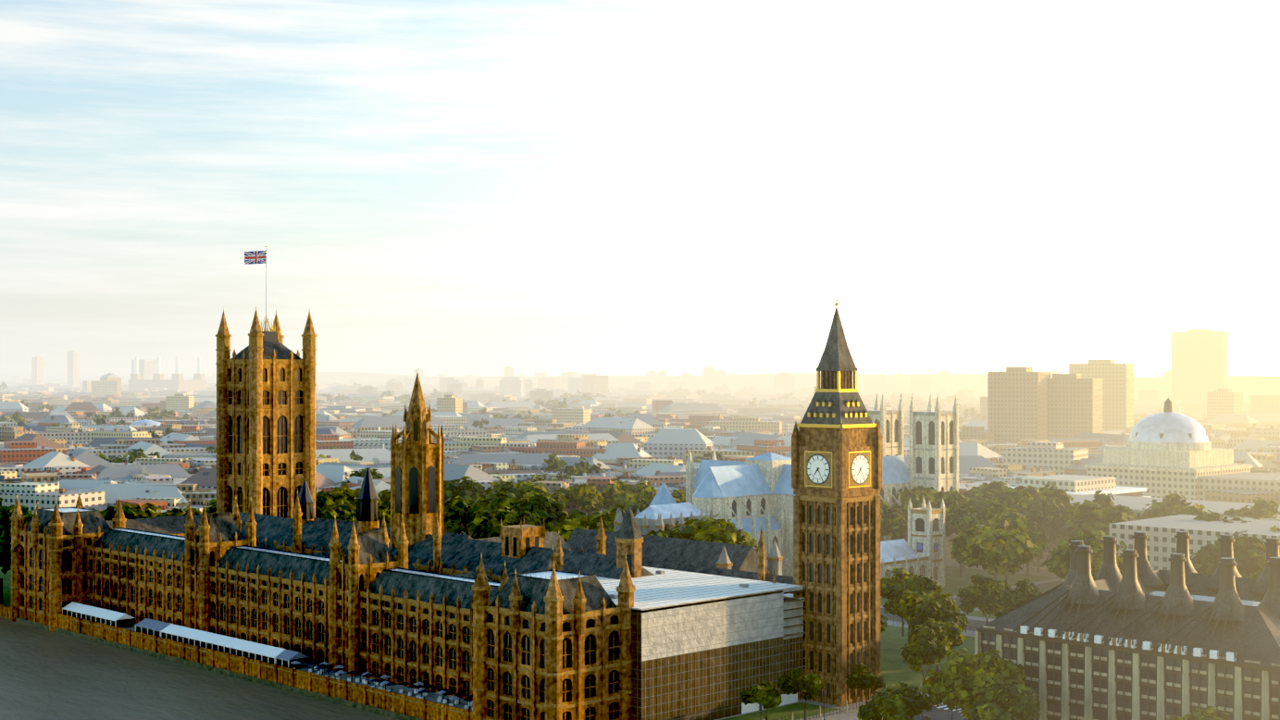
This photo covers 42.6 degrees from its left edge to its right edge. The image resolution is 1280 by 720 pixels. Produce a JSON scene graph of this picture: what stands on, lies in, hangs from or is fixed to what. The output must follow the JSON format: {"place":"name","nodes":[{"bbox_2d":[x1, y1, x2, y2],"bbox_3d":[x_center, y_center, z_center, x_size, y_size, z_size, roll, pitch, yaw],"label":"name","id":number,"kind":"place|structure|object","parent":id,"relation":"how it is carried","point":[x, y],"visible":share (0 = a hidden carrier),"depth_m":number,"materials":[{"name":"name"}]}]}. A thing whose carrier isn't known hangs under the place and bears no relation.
{"place":"outdoors","nodes":[
{"label":"outdoors","id":0,"kind":"place"},
{"bbox_2d":[0,616,399,719],"bbox_3d":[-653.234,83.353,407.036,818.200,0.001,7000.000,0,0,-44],"label":"river","id":1,"kind":"structure","parent":0,"point":[46,675],"depth_m":414.53,"materials":[{"name":"grey liquid"}]},
{"bbox_2d":[0,564,1063,719],"bbox_3d":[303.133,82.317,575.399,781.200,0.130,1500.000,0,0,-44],"label":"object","id":2,"kind":"structure","parent":0,"point":[895,669],"depth_m":460.17,"materials":[{"name":"concrete"}]},
{"bbox_2d":[690,665,952,719],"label":"street lamps","id":3,"kind":"object","parent":2,"relation":"on","point":[825,691],"visible":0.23,"depth_m":358.59,"materials":[{"name":"grey metal"}]},
{"bbox_2d":[762,615,975,719],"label":"fence railings","id":4,"kind":"object","parent":2,"relation":"on","point":[820,715],"visible":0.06,"depth_m":374.27,"materials":[{"name":"grey metal"}]},
{"bbox_2d":[913,715,968,719],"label":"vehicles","id":5,"kind":"object","parent":2,"relation":"on","point":[922,717],"depth_m":366.42,"materials":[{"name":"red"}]},
{"bbox_2d":[0,375,1155,719],"bbox_3d":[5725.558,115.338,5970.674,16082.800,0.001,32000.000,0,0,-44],"label":"ground","id":6,"kind":"structure","parent":0,"point":[957,565],"depth_m":605.83,"materials":[{"name":"green plant"}]},
{"bbox_2d":[0,604,11,619],"bbox_3d":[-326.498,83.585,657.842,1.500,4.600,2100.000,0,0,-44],"label":"embankment wall","id":7,"kind":"structure","parent":6,"relation":"on","point":[6,611],"depth_m":535.37,"materials":[{"name":"brown stone"}]},
{"bbox_2d":[215,246,317,518],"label":"square tower","id":8,"kind":"structure","parent":6,"relation":"on","point":[266,409],"depth_m":576.54,"materials":[{"name":"stone"}]},
{"bbox_2d":[10,491,635,719],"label":"palace building","id":9,"kind":"structure","parent":6,"relation":"on","point":[553,642],"depth_m":412.37,"materials":[{"name":"stone"}]},
{"bbox_2d":[62,601,472,710],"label":"terrace marquees","id":10,"kind":"object","parent":9,"relation":"on","point":[254,651],"visible":0.79,"depth_m":439.98,"materials":[{"name":"white fabric"}]},
{"bbox_2d":[105,467,793,594],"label":"palace roofs","id":11,"kind":"structure","parent":6,"relation":"on","point":[600,552],"depth_m":471.78,"materials":[{"name":"stone"}]},
{"bbox_2d":[390,373,444,547],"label":"central tower","id":12,"kind":"structure","parent":11,"relation":"on","point":[416,478],"depth_m":469.43,"materials":[{"name":"stone"}]},
{"bbox_2d":[0,374,1258,470],"bbox_3d":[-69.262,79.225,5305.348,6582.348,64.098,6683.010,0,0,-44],"label":"trees","id":13,"kind":"object","parent":6,"relation":"on","point":[553,463],"visible":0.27,"depth_m":2191.88,"materials":[{"name":"green plant"}]},
{"bbox_2d":[0,457,1279,613],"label":"trees","id":14,"kind":"object","parent":6,"relation":"on","point":[995,526],"visible":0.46,"depth_m":601.81,"materials":[{"name":"green plant"}]},
{"bbox_2d":[5,372,1279,380],"bbox_3d":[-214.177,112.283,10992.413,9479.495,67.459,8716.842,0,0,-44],"label":"distant hills terrain","id":15,"kind":"structure","parent":6,"relation":"on","point":[349,375],"depth_m":10955.12,"materials":[{"name":"grey plant"}]},
{"bbox_2d":[596,566,806,719],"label":"scaffolded building","id":16,"kind":"structure","parent":6,"relation":"on","point":[707,647],"depth_m":372.00,"materials":[{"name":"grey"}]},
{"bbox_2d":[613,392,958,576],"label":"abbey","id":17,"kind":"structure","parent":6,"relation":"on","point":[749,495],"depth_m":625.77,"materials":[{"name":"stone"}]},
{"bbox_2d":[791,299,882,707],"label":"clock tower","id":18,"kind":"structure","parent":6,"relation":"on","point":[836,462],"depth_m":390.44,"materials":[{"name":"stone"}]},
{"bbox_2d":[880,497,944,597],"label":"church","id":19,"kind":"structure","parent":6,"relation":"on","point":[922,552],"depth_m":590.83,"materials":[{"name":"stone"}]},
{"bbox_2d":[740,567,1230,719],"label":"trees","id":20,"kind":"object","parent":6,"relation":"on","point":[987,686],"visible":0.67,"depth_m":358.45,"materials":[{"name":"green plant"}]},
{"bbox_2d":[1007,474,1151,497],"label":"flat-roofed building","id":21,"kind":"structure","parent":6,"relation":"on","point":[1076,484],"depth_m":751.05,"materials":[{"name":"white concrete"}]},
{"bbox_2d":[974,531,1279,719],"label":"office building","id":22,"kind":"structure","parent":6,"relation":"on","point":[1138,639],"depth_m":327.45,"materials":[{"name":"brown stone"}]},
{"bbox_2d":[0,329,1279,576],"bbox_3d":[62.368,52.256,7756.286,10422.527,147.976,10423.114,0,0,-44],"label":"city","id":23,"kind":"structure","parent":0,"point":[1072,422],"depth_m":1214.23,"materials":[{"name":"grey"}]},
{"bbox_2d":[0,0,1279,377],"label":"sky","id":24,"kind":"structure","parent":0,"point":[452,188],"materials":[{"name":"white"}]},
{"bbox_2d":[1083,397,1253,500],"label":"domed building","id":25,"kind":"structure","parent":0,"point":[1164,453],"depth_m":835.95,"materials":[{"name":"stone"}]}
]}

